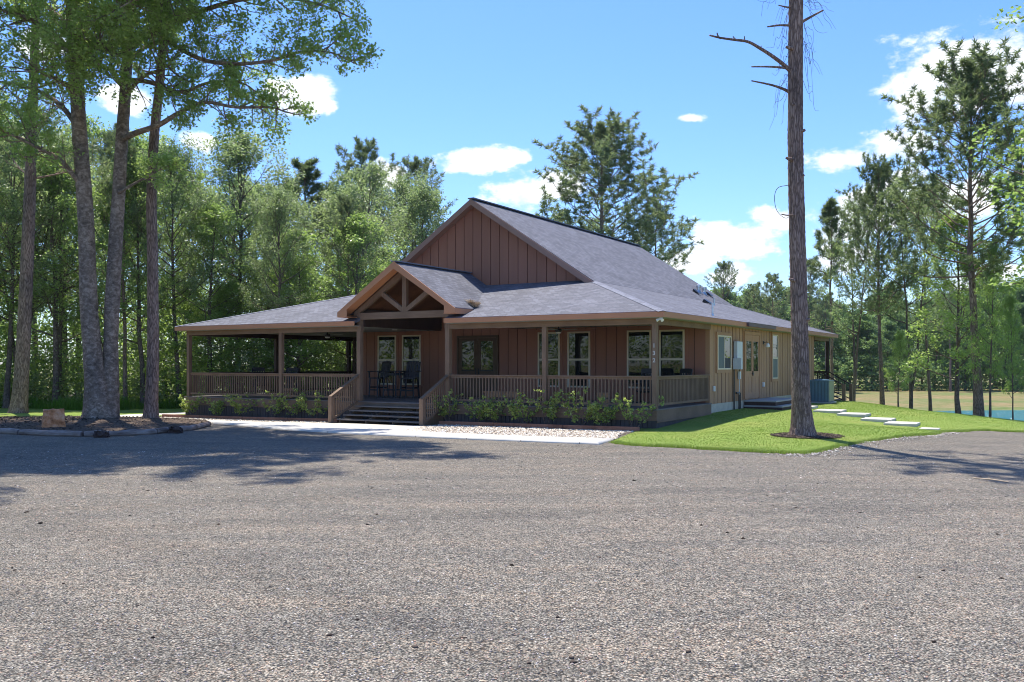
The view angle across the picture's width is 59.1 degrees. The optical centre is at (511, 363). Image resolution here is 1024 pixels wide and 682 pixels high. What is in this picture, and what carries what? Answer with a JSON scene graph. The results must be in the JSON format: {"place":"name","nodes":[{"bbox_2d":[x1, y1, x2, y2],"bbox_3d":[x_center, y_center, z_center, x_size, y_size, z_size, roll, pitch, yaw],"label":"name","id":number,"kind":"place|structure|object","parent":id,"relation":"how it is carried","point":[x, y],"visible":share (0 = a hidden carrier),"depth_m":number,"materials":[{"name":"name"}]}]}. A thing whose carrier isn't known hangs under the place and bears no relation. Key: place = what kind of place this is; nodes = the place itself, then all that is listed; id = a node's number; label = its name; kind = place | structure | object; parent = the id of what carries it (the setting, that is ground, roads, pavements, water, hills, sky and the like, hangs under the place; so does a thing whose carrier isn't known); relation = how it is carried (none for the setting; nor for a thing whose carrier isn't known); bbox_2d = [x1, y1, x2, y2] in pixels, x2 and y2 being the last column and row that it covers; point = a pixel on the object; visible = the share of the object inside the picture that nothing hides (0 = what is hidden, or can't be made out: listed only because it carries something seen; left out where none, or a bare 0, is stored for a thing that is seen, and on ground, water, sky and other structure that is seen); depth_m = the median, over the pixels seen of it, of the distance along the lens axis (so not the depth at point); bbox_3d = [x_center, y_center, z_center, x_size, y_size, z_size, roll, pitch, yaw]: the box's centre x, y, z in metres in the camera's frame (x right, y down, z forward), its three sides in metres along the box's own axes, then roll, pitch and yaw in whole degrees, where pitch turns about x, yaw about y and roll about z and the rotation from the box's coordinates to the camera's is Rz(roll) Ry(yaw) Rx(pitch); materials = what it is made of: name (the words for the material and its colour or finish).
{"place":"outdoors","nodes":[
{"label":"outdoors","id":0,"kind":"place"},
{"bbox_2d":[0,408,184,416],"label":"back lawn","id":1,"kind":"structure","parent":0,"point":[32,412],"depth_m":39.85,"materials":[{"name":"green plant"}]},
{"bbox_2d":[0,0,113,412],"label":"pine tree","id":2,"kind":"object","parent":1,"relation":"on","point":[19,403],"visible":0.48,"depth_m":38.31,"materials":[{"name":"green plant"}]},
{"bbox_2d":[120,412,613,444],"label":"path","id":3,"kind":"structure","parent":0,"point":[370,429],"depth_m":25.48,"materials":[{"name":"concrete"}]},
{"bbox_2d":[0,423,1023,681],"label":"gravel yard","id":4,"kind":"structure","parent":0,"point":[974,451],"depth_m":8.69,"materials":[{"name":"grey gravel"}]},
{"bbox_2d":[18,429,83,436],"bbox_3d":[-12.023,1.812,23.479,1.896,0.210,0.253,0,0,13],"label":"kerb log","id":5,"kind":"object","parent":4,"relation":"on","point":[33,432],"visible":0.94,"depth_m":23.36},
{"bbox_2d":[0,444,1021,681],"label":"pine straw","id":6,"kind":"object","parent":4,"relation":"on","point":[555,551],"visible":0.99,"depth_m":9.07,"materials":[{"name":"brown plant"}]},
{"bbox_2d":[768,432,959,456],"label":"edge stones","id":7,"kind":"object","parent":4,"relation":"on","point":[853,445],"visible":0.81,"depth_m":20.35,"materials":[{"name":"grey stone"}]},
{"bbox_2d":[0,0,1023,364],"label":"sky","id":8,"kind":"structure","parent":0,"point":[467,86],"materials":[{"name":"blue"}]},
{"bbox_2d":[2,365,1023,423],"bbox_3d":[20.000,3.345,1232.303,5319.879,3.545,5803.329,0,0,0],"label":"ground","id":9,"kind":"structure","parent":0,"point":[943,400],"depth_m":103.52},
{"bbox_2d":[0,415,207,431],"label":"mulch bed","id":10,"kind":"object","parent":9,"relation":"on","point":[100,425],"visible":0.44,"depth_m":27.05,"materials":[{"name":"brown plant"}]},
{"bbox_2d":[41,408,65,427],"bbox_3d":[-13.158,1.591,25.906,0.671,0.615,0.540,0,0,-29],"label":"sandstone rock","id":11,"kind":"object","parent":10,"relation":"on","point":[52,417],"visible":0.82,"depth_m":25.70,"materials":[{"name":"brown stone"}]},
{"bbox_2d":[107,0,238,417],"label":"pine tree","id":12,"kind":"object","parent":10,"relation":"on","point":[151,407],"visible":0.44,"depth_m":31.35,"materials":[{"name":"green plant"}]},
{"bbox_2d":[0,0,384,417],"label":"twin trunk tree","id":13,"kind":"object","parent":10,"relation":"on","point":[75,25],"visible":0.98,"depth_m":27.88,"materials":[{"name":"green plant"}]},
{"bbox_2d":[237,179,328,310],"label":"slim tree","id":14,"kind":"object","parent":9,"relation":"on","point":[279,197],"visible":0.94,"depth_m":43.42,"materials":[{"name":"green plant"}]},
{"bbox_2d":[320,192,377,382],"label":"slim tree","id":15,"kind":"object","parent":9,"relation":"on","point":[346,201],"visible":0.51,"depth_m":44.61,"materials":[{"name":"green plant"}]},
{"bbox_2d":[293,210,410,373],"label":"hardwood tree","id":16,"kind":"object","parent":9,"relation":"on","point":[361,225],"visible":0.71,"depth_m":43.76,"materials":[{"name":"green plant"}]},
{"bbox_2d":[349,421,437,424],"bbox_3d":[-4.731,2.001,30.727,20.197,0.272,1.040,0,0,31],"label":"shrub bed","id":17,"kind":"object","parent":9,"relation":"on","point":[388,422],"visible":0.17,"depth_m":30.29,"materials":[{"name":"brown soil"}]},
{"bbox_2d":[498,389,546,423],"bbox_3d":[0.295,1.355,27.479,1.430,1.184,0.965,0,0,27],"label":"shrub","id":18,"kind":"object","parent":17,"relation":"on","point":[512,409],"visible":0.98,"depth_m":27.43,"materials":[{"name":"green plant"}]},
{"bbox_2d":[555,387,605,424],"bbox_3d":[2.013,1.295,26.389,1.462,1.289,1.048,0,0,0],"label":"shrub","id":19,"kind":"object","parent":17,"relation":"on","point":[574,417],"visible":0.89,"depth_m":26.45,"materials":[{"name":"green plant"}]},
{"bbox_2d":[587,395,622,425],"bbox_3d":[2.696,1.420,26.123,1.058,1.030,0.599,0,0,0],"label":"shrub","id":20,"kind":"object","parent":17,"relation":"on","point":[592,409],"visible":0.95,"depth_m":26.07,"materials":[{"name":"green plant"}]},
{"bbox_2d":[611,392,663,426],"bbox_3d":[3.579,1.362,25.514,1.526,1.126,1.086,0,0,0],"label":"shrub","id":21,"kind":"object","parent":17,"relation":"on","point":[629,411],"visible":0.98,"depth_m":25.48,"materials":[{"name":"green plant"}]},
{"bbox_2d":[175,197,852,428],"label":"cabin house","id":22,"kind":"structure","parent":9,"relation":"on","point":[627,311],"depth_m":32.46,"materials":[{"name":"brown wood"}]},
{"bbox_2d":[376,333,398,384],"bbox_3d":[-5.093,-0.190,36.777,1.164,2.120,0.060,0,0,31],"label":"window","id":23,"kind":"structure","parent":22,"relation":"in","point":[387,344],"depth_m":36.73,"materials":[{"name":"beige glass"}]},
{"bbox_2d":[398,361,421,398],"bbox_3d":[-3.836,0.591,34.025,0.700,1.422,0.710,0,0,17],"label":"bar chair","id":24,"kind":"object","parent":22,"relation":"on","point":[411,365],"visible":0.98,"depth_m":34.20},
{"bbox_2d":[400,332,422,385],"bbox_3d":[-4.022,-0.190,36.135,1.151,2.120,0.060,0,0,31],"label":"window","id":25,"kind":"structure","parent":22,"relation":"in","point":[411,344],"depth_m":36.13,"materials":[{"name":"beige glass"}]},
{"bbox_2d":[457,335,498,397],"bbox_3d":[-1.325,0.110,34.508,1.896,2.380,0.070,0,0,31],"label":"porch double door","id":26,"kind":"structure","parent":22,"relation":"in","point":[479,354],"depth_m":34.50,"materials":[{"name":"brown wood"}]},
{"bbox_2d":[535,330,562,387],"bbox_3d":[1.345,-0.190,32.911,1.132,2.120,0.060,0,0,31],"label":"window","id":27,"kind":"structure","parent":22,"relation":"in","point":[555,341],"depth_m":32.85,"materials":[{"name":"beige glass"}]},
{"bbox_2d":[565,328,592,387],"bbox_3d":[2.393,-0.190,32.279,1.121,2.120,0.060,0,0,31],"label":"window","id":28,"kind":"structure","parent":22,"relation":"in","point":[578,342],"depth_m":32.26,"materials":[{"name":"clear glass"}]},
{"bbox_2d":[624,327,651,388],"bbox_3d":[4.376,-0.190,31.090,1.117,2.120,0.060,0,0,31],"label":"window","id":29,"kind":"structure","parent":22,"relation":"in","point":[637,341],"depth_m":31.13,"materials":[{"name":"clear glass"}]},
{"bbox_2d":[658,327,687,379],"bbox_3d":[5.395,-0.190,30.477,1.120,2.120,0.060,0,0,31],"label":"window","id":30,"kind":"structure","parent":22,"relation":"in","point":[672,341],"depth_m":30.45,"materials":[{"name":"clear glass"}]},
{"bbox_2d":[716,332,731,372],"bbox_3d":[7.319,-0.387,31.115,0.055,1.394,1.690,0,0,31],"label":"window","id":31,"kind":"structure","parent":22,"relation":"in","point":[723,339],"depth_m":31.04,"materials":[{"name":"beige glass"}]},
{"bbox_2d":[744,331,760,398],"bbox_3d":[9.061,0.050,34.009,0.070,2.500,2.064,0,0,31],"label":"side double door","id":32,"kind":"structure","parent":22,"relation":"in","point":[752,343],"depth_m":34.02,"materials":[{"name":"beige wood"}]},
{"bbox_2d":[771,332,778,381],"bbox_3d":[10.709,-0.285,36.763,0.055,2.009,1.047,0,0,31],"label":"window","id":33,"kind":"structure","parent":22,"relation":"in","point":[774,335],"depth_m":36.70,"materials":[{"name":"clear glass"}]},
{"bbox_2d":[703,260,745,307],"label":"pine tree","id":34,"kind":"object","parent":9,"relation":"on","point":[723,266],"visible":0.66,"depth_m":119.83,"materials":[{"name":"green plant"}]},
{"bbox_2d":[735,281,771,315],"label":"pine tree","id":35,"kind":"object","parent":9,"relation":"on","point":[754,303],"visible":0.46,"depth_m":127.93,"materials":[{"name":"green plant"}]},
{"bbox_2d":[751,272,789,318],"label":"pine tree","id":36,"kind":"object","parent":9,"relation":"on","point":[773,278],"visible":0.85,"depth_m":120.88,"materials":[{"name":"green plant"}]},
{"bbox_2d":[787,255,834,326],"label":"pine tree","id":37,"kind":"object","parent":9,"relation":"on","point":[810,287],"visible":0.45,"depth_m":130.04,"materials":[{"name":"green plant"}]},
{"bbox_2d":[808,291,842,370],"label":"pine tree","id":38,"kind":"object","parent":9,"relation":"on","point":[817,310],"visible":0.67,"depth_m":126.15,"materials":[{"name":"green plant"}]},
{"bbox_2d":[810,308,842,378],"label":"tree","id":39,"kind":"object","parent":9,"relation":"on","point":[821,348],"visible":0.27,"depth_m":136.83,"materials":[{"name":"green plant"}]},
{"bbox_2d":[823,309,881,389],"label":"tree","id":40,"kind":"object","parent":9,"relation":"on","point":[842,348],"visible":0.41,"depth_m":136.55,"materials":[{"name":"green plant"}]},
{"bbox_2d":[844,319,904,390],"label":"tree","id":41,"kind":"object","parent":9,"relation":"on","point":[869,329],"visible":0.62,"depth_m":134.71,"materials":[{"name":"green plant"}]},
{"bbox_2d":[868,319,906,388],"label":"tree","id":42,"kind":"object","parent":9,"relation":"on","point":[890,327],"visible":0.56,"depth_m":141.50,"materials":[{"name":"green plant"}]},
{"bbox_2d":[814,353,1023,390],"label":"undergrowth","id":43,"kind":"object","parent":9,"relation":"on","point":[844,371],"visible":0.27,"depth_m":133.56,"materials":[{"name":"green plant"}]},
{"bbox_2d":[906,315,955,387],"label":"tree","id":44,"kind":"object","parent":9,"relation":"on","point":[942,349],"visible":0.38,"depth_m":136.12,"materials":[{"name":"green plant"}]},
{"bbox_2d":[936,302,989,390],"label":"tree","id":45,"kind":"object","parent":9,"relation":"on","point":[954,343],"visible":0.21,"depth_m":133.47,"materials":[{"name":"green plant"}]},
{"bbox_2d":[984,312,1023,389],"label":"tree","id":46,"kind":"object","parent":9,"relation":"on","point":[1018,348],"visible":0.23,"depth_m":134.92,"materials":[{"name":"green plant"}]},
{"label":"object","id":47,"kind":"structure","parent":9,"relation":"on","visible":0},
{"bbox_2d":[160,417,633,439],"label":"river pebbles","id":48,"kind":"object","parent":47,"relation":"on","point":[524,431],"visible":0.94,"depth_m":25.60,"materials":[{"name":"beige gravel"}]},
{"bbox_2d":[610,400,1023,453],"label":"lawn","id":49,"kind":"structure","parent":0,"point":[856,422],"depth_m":25.65,"materials":[{"name":"green plant"}]},
{"bbox_2d":[773,432,841,437],"bbox_3d":[7.200,1.741,22.000,1.740,0.041,1.360,0,0,0],"label":"pine mulch ring","id":50,"kind":"object","parent":49,"relation":"on","point":[804,436],"visible":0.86,"depth_m":21.93,"materials":[{"name":"brown wood"}]},
{"bbox_2d":[709,0,833,435],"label":"bare pine","id":51,"kind":"object","parent":50,"relation":"on","point":[802,421],"visible":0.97,"depth_m":21.94,"materials":[{"name":"brown plant"}]},
{"bbox_2d":[810,379,835,403],"bbox_3d":[13.397,1.164,39.629,1.410,1.100,1.120,0,0,31],"label":"air conditioner","id":52,"kind":"object","parent":49,"relation":"on","point":[821,390],"visible":0.86,"depth_m":39.13,"materials":[{"name":"teal metal"}]},
{"bbox_2d":[807,196,853,379],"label":"pine tree","id":53,"kind":"object","parent":49,"relation":"on","point":[829,210],"visible":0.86,"depth_m":51.80,"materials":[{"name":"green plant"}]},
{"bbox_2d":[816,198,894,400],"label":"hardwood tree","id":54,"kind":"object","parent":49,"relation":"on","point":[843,326],"visible":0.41,"depth_m":49.90,"materials":[{"name":"green plant"}]},
{"bbox_2d":[835,152,921,404],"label":"pine tree","id":55,"kind":"object","parent":49,"relation":"on","point":[881,175],"visible":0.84,"depth_m":44.77,"materials":[{"name":"green plant"}]},
{"bbox_2d":[882,330,915,406],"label":"hardwood tree","id":56,"kind":"object","parent":49,"relation":"on","point":[899,336],"visible":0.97,"depth_m":42.46,"materials":[{"name":"green plant"}]},
{"bbox_2d":[864,175,960,408],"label":"hardwood tree","id":57,"kind":"object","parent":49,"relation":"on","point":[899,184],"visible":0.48,"depth_m":43.76,"materials":[{"name":"green plant"}]},
{"bbox_2d":[884,180,956,410],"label":"hardwood tree","id":58,"kind":"object","parent":49,"relation":"on","point":[928,372],"visible":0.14,"depth_m":46.96,"materials":[{"name":"green plant"}]},
{"bbox_2d":[877,36,1023,415],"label":"pine tree","id":59,"kind":"object","parent":49,"relation":"on","point":[970,79],"visible":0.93,"depth_m":37.75,"materials":[{"name":"green plant"}]},
{"bbox_2d":[898,210,1018,413],"bbox_3d":[19.836,-2.156,40.265,4.681,9.462,4.440,0,0,0],"label":"hardwood tree","id":60,"kind":"object","parent":49,"relation":"on","point":[957,354],"visible":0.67,"depth_m":39.99,"materials":[{"name":"green plant"}]},
{"bbox_2d":[963,3,1023,295],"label":"hardwood tree","id":61,"kind":"object","parent":49,"relation":"on","point":[999,175],"visible":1,"depth_m":32.88,"materials":[{"name":"green plant"}]},
{"bbox_2d":[967,240,1019,416],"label":"hardwood tree","id":62,"kind":"object","parent":49,"relation":"on","point":[995,249],"visible":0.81,"depth_m":36.96,"materials":[{"name":"green plant"}]},
{"bbox_2d":[996,294,1023,419],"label":"hardwood tree","id":63,"kind":"object","parent":49,"relation":"on","point":[1009,317],"visible":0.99,"depth_m":35.97,"materials":[{"name":"green plant"}]},
{"bbox_2d":[937,410,1023,420],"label":"water","id":64,"kind":"structure","parent":0,"point":[1007,414],"depth_m":74.38,"materials":[{"name":"teal liquid"}]},
{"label":"forest floor","id":65,"kind":"structure","parent":0,"visible":0},
{"bbox_2d":[0,185,36,352],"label":"hardwood tree","id":66,"kind":"object","parent":65,"relation":"on","point":[7,290],"visible":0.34,"depth_m":45.00,"materials":[{"name":"green plant"}]},
{"bbox_2d":[0,116,75,407],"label":"slim tree","id":67,"kind":"object","parent":65,"relation":"on","point":[4,164],"visible":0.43,"depth_m":43.97,"materials":[{"name":"green plant"}]},
{"bbox_2d":[0,162,96,361],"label":"hardwood tree","id":68,"kind":"object","parent":65,"relation":"on","point":[42,252],"visible":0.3,"depth_m":44.71,"materials":[{"name":"green plant"}]},
{"bbox_2d":[2,122,108,402],"bbox_3d":[-23.399,-5.029,46.656,5.082,15.061,5.368,0,0,30],"label":"slim tree","id":69,"kind":"object","parent":65,"relation":"on","point":[65,142],"visible":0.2,"depth_m":45.84,"materials":[{"name":"green plant"}]},
{"bbox_2d":[0,153,136,402],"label":"hardwood tree","id":70,"kind":"object","parent":65,"relation":"on","point":[56,303],"visible":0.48,"depth_m":44.20,"materials":[{"name":"green plant"}]},
{"bbox_2d":[1,145,144,397],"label":"hardwood tree","id":71,"kind":"object","parent":65,"relation":"on","point":[94,171],"visible":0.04,"depth_m":52.63,"materials":[{"name":"green plant"}]},
{"bbox_2d":[35,113,125,397],"bbox_3d":[-30.506,-7.347,63.030,8.091,20.629,9.268,0,0,17],"label":"hardwood tree","id":72,"kind":"object","parent":65,"relation":"on","point":[97,132],"visible":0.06,"depth_m":63.06,"materials":[{"name":"green plant"}]},
{"bbox_2d":[0,394,184,409],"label":"tall grass","id":73,"kind":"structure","parent":65,"relation":"on","point":[69,404],"depth_m":43.56,"materials":[{"name":"green plant"}]},
{"bbox_2d":[34,179,164,346],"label":"hardwood tree","id":74,"kind":"object","parent":65,"relation":"on","point":[96,203],"visible":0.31,"depth_m":43.97,"materials":[{"name":"green plant"}]},
{"bbox_2d":[93,126,146,400],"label":"slim tree","id":75,"kind":"object","parent":65,"relation":"on","point":[130,153],"visible":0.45,"depth_m":44.00,"materials":[{"name":"leaf"},{"name":"bark"}]},
{"bbox_2d":[77,152,189,402],"bbox_3d":[-18.594,-3.909,44.622,5.751,12.799,5.021,0,0,14],"label":"hardwood tree","id":76,"kind":"object","parent":65,"relation":"on","point":[139,327],"visible":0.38,"depth_m":44.10,"materials":[{"name":"green plant"}]},
{"bbox_2d":[77,126,206,331],"bbox_3d":[-22.510,-5.773,55.396,8.982,17.025,7.841,0,0,31],"label":"hardwood tree","id":77,"kind":"object","parent":65,"relation":"on","point":[140,144],"visible":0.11,"depth_m":54.55,"materials":[{"name":"green plant"}]},
{"bbox_2d":[124,132,216,400],"bbox_3d":[-17.239,-4.636,45.038,4.804,14.238,5.075,0,0,-23],"label":"slim tree","id":78,"kind":"object","parent":65,"relation":"on","point":[198,203],"visible":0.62,"depth_m":44.84,"materials":[{"name":"green plant"}]},
{"bbox_2d":[0,278,349,397],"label":"deep understory","id":79,"kind":"object","parent":65,"relation":"on","point":[46,318],"depth_m":67.31,"materials":[{"name":"green plant"}]},
{"bbox_2d":[0,310,356,408],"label":"undergrowth","id":80,"kind":"object","parent":65,"relation":"on","point":[135,364],"visible":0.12,"depth_m":46.45,"materials":[{"name":"green plant"}]},
{"bbox_2d":[159,284,228,380],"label":"hardwood tree","id":81,"kind":"object","parent":65,"relation":"on","point":[192,308],"visible":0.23,"depth_m":47.99,"materials":[{"name":"green plant"}]},
{"bbox_2d":[157,178,236,375],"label":"hardwood tree","id":82,"kind":"object","parent":65,"relation":"on","point":[189,199],"visible":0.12,"depth_m":56.17,"materials":[{"name":"green plant"}]},
{"bbox_2d":[145,199,278,371],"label":"hardwood tree","id":83,"kind":"object","parent":65,"relation":"on","point":[213,216],"visible":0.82,"depth_m":45.08,"materials":[{"name":"green plant"}]},
{"bbox_2d":[158,178,295,390],"bbox_3d":[-17.422,-4.446,55.069,7.079,14.276,8.108,0,0,26],"label":"hardwood tree","id":84,"kind":"object","parent":65,"relation":"on","point":[251,192],"visible":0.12,"depth_m":54.56,"materials":[{"name":"green plant"}]},
{"bbox_2d":[195,279,271,390],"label":"hardwood tree","id":85,"kind":"object","parent":65,"relation":"on","point":[222,292],"visible":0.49,"depth_m":45.75,"materials":[{"name":"green plant"}]},
{"bbox_2d":[169,117,326,361],"bbox_3d":[-14.490,-5.455,49.297,7.451,16.060,7.871,0,0,8],"label":"hardwood tree","id":86,"kind":"object","parent":65,"relation":"on","point":[238,155],"visible":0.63,"depth_m":48.93,"materials":[{"name":"green plant"}]},
{"bbox_2d":[214,205,307,346],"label":"hardwood tree","id":87,"kind":"object","parent":65,"relation":"on","point":[255,219],"visible":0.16,"depth_m":49.06,"materials":[{"name":"green plant"}]},
{"bbox_2d":[220,178,326,339],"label":"hardwood tree","id":88,"kind":"object","parent":65,"relation":"on","point":[288,187],"visible":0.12,"depth_m":52.60,"materials":[{"name":"green plant"}]},
{"bbox_2d":[244,255,333,371],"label":"hardwood tree","id":89,"kind":"object","parent":65,"relation":"on","point":[287,284],"visible":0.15,"depth_m":46.71,"materials":[{"name":"green plant"}]},
{"bbox_2d":[246,226,341,391],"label":"hardwood tree","id":90,"kind":"object","parent":65,"relation":"on","point":[301,350],"visible":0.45,"depth_m":45.39,"materials":[{"name":"green plant"}]},
{"bbox_2d":[251,156,339,391],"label":"pine tree","id":91,"kind":"object","parent":65,"relation":"on","point":[307,167],"visible":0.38,"depth_m":57.71,"materials":[{"name":"green plant"}]},
{"bbox_2d":[301,181,390,390],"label":"hardwood tree","id":92,"kind":"object","parent":65,"relation":"on","point":[327,203],"visible":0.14,"depth_m":56.77,"materials":[{"name":"green plant"}]},
{"bbox_2d":[308,160,406,353],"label":"hardwood tree","id":93,"kind":"object","parent":65,"relation":"on","point":[344,178],"visible":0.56,"depth_m":51.60,"materials":[{"name":"green plant"}]},
{"bbox_2d":[325,135,402,280],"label":"pine tree","id":94,"kind":"object","parent":65,"relation":"on","point":[366,148],"visible":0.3,"depth_m":67.43,"materials":[{"name":"green plant"}]},
{"bbox_2d":[371,208,433,265],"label":"hardwood tree","id":95,"kind":"object","parent":65,"relation":"on","point":[405,243],"visible":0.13,"depth_m":57.56,"materials":[{"name":"green plant"}]},
{"bbox_2d":[371,168,448,264],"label":"hardwood tree","id":96,"kind":"object","parent":65,"relation":"on","point":[400,185],"visible":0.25,"depth_m":65.08,"materials":[{"name":"green plant"}]},
{"bbox_2d":[368,153,457,265],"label":"pine tree","id":97,"kind":"object","parent":65,"relation":"on","point":[417,164],"visible":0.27,"depth_m":71.80,"materials":[{"name":"green plant"}]},
{"bbox_2d":[377,171,449,264],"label":"hardwood tree","id":98,"kind":"object","parent":65,"relation":"on","point":[421,194],"visible":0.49,"depth_m":54.82,"materials":[{"name":"green plant"}]},
{"bbox_2d":[531,103,704,261],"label":"pine tree","id":99,"kind":"object","parent":65,"relation":"on","point":[603,144],"visible":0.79,"depth_m":68.06,"materials":[{"name":"green plant"}]},
{"bbox_2d":[625,202,693,273],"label":"pine tree","id":100,"kind":"object","parent":65,"relation":"on","point":[659,234],"visible":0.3,"depth_m":77.11,"materials":[{"name":"green plant"}]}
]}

